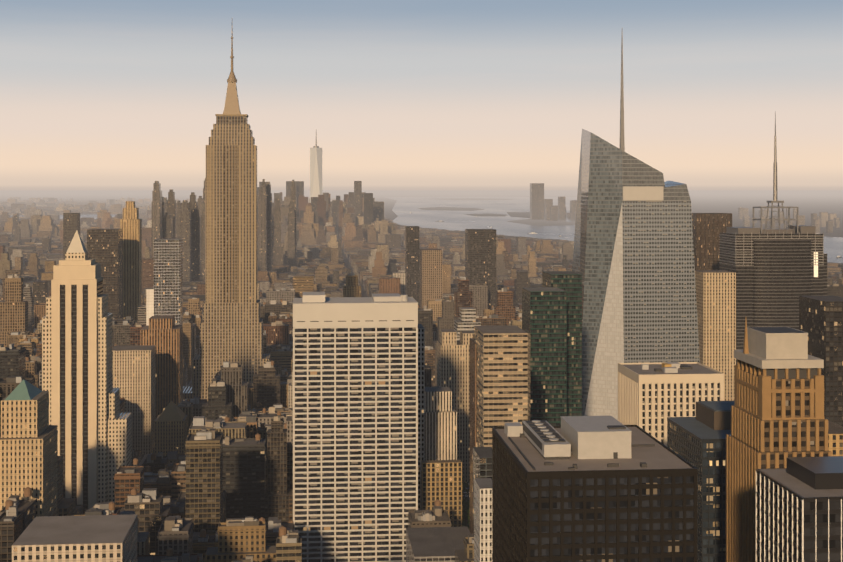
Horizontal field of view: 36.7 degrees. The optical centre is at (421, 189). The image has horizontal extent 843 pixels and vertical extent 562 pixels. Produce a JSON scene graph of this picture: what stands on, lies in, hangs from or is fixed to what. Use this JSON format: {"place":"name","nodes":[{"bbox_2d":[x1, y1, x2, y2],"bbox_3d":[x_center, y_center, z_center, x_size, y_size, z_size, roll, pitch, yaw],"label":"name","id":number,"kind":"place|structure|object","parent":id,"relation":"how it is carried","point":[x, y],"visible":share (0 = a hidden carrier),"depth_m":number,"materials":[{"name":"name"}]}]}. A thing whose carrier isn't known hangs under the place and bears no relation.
{"place":"outdoors","nodes":[
{"label":"outdoors","id":0,"kind":"place"},
{"bbox_2d":[5,379,41,399],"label":"pyramidal roof","id":1,"kind":"structure","parent":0,"point":[24,390],"depth_m":783.18,"materials":[{"name":"green metal"}]},
{"bbox_2d":[10,214,114,219],"bbox_3d":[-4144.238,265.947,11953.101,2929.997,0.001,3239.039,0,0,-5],"label":"east river water","id":2,"kind":"structure","parent":0,"point":[87,215],"depth_m":12857.72,"materials":[{"name":"grey liquid"}]},
{"bbox_2d":[138,379,191,465],"bbox_3d":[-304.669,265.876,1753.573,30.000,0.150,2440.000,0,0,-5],"label":"avenue road","id":3,"kind":"structure","parent":0,"point":[145,455],"depth_m":1259.29,"materials":[{"name":"grey asphalt"}]},
{"bbox_2d":[157,401,185,420],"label":"pyramidal roof","id":4,"kind":"structure","parent":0,"point":[172,411],"depth_m":1233.46,"materials":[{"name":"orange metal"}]},
{"bbox_2d":[293,292,417,561],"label":"white grid tower","id":5,"kind":"structure","parent":0,"point":[355,429],"depth_m":892.84,"materials":[{"name":"concrete"}]},
{"bbox_2d":[0,190,842,459],"bbox_3d":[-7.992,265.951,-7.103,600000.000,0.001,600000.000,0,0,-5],"label":"ground","id":6,"kind":"structure","parent":0,"point":[807,203],"depth_m":46365.39,"materials":[{"name":"grey"}]},
{"bbox_2d":[42,230,131,514],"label":"skyscraper","id":7,"kind":"structure","parent":6,"relation":"on","point":[91,422],"depth_m":975.30,"materials":[{"name":"stone"}]},
{"bbox_2d":[183,32,270,400],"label":"skyscraper","id":8,"kind":"structure","parent":6,"relation":"on","point":[231,327],"depth_m":1436.98,"materials":[{"name":"stone"}]},
{"bbox_2d":[310,133,321,202],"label":"skyscraper","id":9,"kind":"structure","parent":6,"relation":"on","point":[315,170],"depth_m":6976.26,"materials":[{"name":"white glass"}]},
{"bbox_2d":[0,178,842,561],"bbox_3d":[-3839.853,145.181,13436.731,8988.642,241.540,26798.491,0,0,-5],"label":"city buildings","id":10,"kind":"structure","parent":6,"relation":"on","point":[224,484],"depth_m":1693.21,"materials":[{"name":"brown concrete"}]},
{"bbox_2d":[5,287,514,556],"bbox_3d":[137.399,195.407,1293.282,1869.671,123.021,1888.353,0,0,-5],"label":"roof water tanks","id":11,"kind":"object","parent":10,"relation":"on","point":[169,550],"visible":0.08,"depth_m":862.37,"materials":[{"name":"brown wood"}]},
{"bbox_2d":[572,35,699,419],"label":"skyscraper","id":12,"kind":"structure","parent":6,"relation":"on","point":[633,258],"depth_m":1270.36,"materials":[{"name":"grey glass"}]},
{"bbox_2d":[618,362,723,445],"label":"office building","id":13,"kind":"structure","parent":6,"relation":"on","point":[652,397],"depth_m":709.17,"materials":[{"name":"concrete"}]},
{"bbox_2d":[719,111,826,364],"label":"skyscraper","id":14,"kind":"structure","parent":6,"relation":"on","point":[779,271],"depth_m":1533.84,"materials":[{"name":"grey"}]},
{"bbox_2d":[726,319,831,561],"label":"skyscraper","id":15,"kind":"structure","parent":6,"relation":"on","point":[777,414],"depth_m":489.23,"materials":[{"name":"stone"}]},
{"bbox_2d":[0,0,842,189],"label":"sky","id":16,"kind":"structure","parent":0,"point":[95,94],"materials":[{"name":"blue"}]},
{"bbox_2d":[392,200,509,216],"bbox_3d":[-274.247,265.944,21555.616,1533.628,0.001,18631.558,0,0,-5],"label":"bay mouth water","id":17,"kind":"structure","parent":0,"point":[402,208],"depth_m":15877.07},
{"bbox_2d":[418,207,484,210],"bbox_3d":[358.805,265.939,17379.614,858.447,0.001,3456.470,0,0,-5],"label":"island","id":18,"kind":"structure","parent":0,"point":[451,208],"depth_m":16659.22,"materials":[{"name":"grey"}]},
{"bbox_2d":[462,478,469,526],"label":"park trees","id":19,"kind":"object","parent":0,"point":[466,510],"visible":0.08,"depth_m":1018.50,"materials":[{"name":"green plant"}]},
{"bbox_2d":[462,482,469,500],"bbox_3d":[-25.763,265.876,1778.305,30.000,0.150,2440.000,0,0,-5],"label":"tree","id":20,"kind":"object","parent":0,"point":[464,496],"depth_m":1105.47,"materials":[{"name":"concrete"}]},
{"bbox_2d":[462,501,469,530],"bbox_3d":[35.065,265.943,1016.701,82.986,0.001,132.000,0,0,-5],"label":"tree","id":21,"kind":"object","parent":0,"point":[467,524],"depth_m":1009.70,"materials":[{"name":"green plant"}]},
{"bbox_2d":[436,198,511,199],"bbox_3d":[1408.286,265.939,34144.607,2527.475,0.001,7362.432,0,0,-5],"label":"island","id":22,"kind":"structure","parent":0,"point":[470,199],"depth_m":32847.51,"materials":[{"name":"grey"}]},
{"bbox_2d":[385,197,576,225],"bbox_3d":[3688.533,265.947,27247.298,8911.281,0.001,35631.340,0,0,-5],"label":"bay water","id":23,"kind":"structure","parent":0,"point":[518,204],"depth_m":23654.28,"materials":[{"name":"grey liquid"}]},
{"bbox_2d":[410,212,840,257],"bbox_3d":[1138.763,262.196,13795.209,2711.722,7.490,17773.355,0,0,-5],"label":"harbour boats","id":24,"kind":"object","parent":23,"relation":"on","point":[537,233],"visible":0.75,"depth_m":7617.13,"materials":[{"name":"grey"}]},
{"bbox_2d":[465,213,506,216],"bbox_3d":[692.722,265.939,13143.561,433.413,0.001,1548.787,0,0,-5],"label":"island","id":25,"kind":"structure","parent":0,"point":[500,215],"depth_m":13111.52,"materials":[{"name":"grey"}]},
{"bbox_2d":[492,416,696,561],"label":"black office tower","id":26,"kind":"structure","parent":0,"point":[591,489],"depth_m":432.67,"materials":[{"name":"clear glass"}]},
{"bbox_2d":[393,213,842,262],"bbox_3d":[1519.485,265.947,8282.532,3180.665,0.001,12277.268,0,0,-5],"label":"river","id":27,"kind":"structure","parent":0,"point":[833,248],"depth_m":9064.98,"materials":[{"name":"grey liquid"}]},
{"bbox_2d":[667,401,734,561],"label":"dark blue tower","id":28,"kind":"structure","parent":0,"point":[698,441],"depth_m":569.90,"materials":[{"name":"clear glass"}]},
{"bbox_2d":[755,456,842,561],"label":"office building","id":29,"kind":"structure","parent":0,"point":[799,509],"depth_m":396.73,"materials":[{"name":"black"}]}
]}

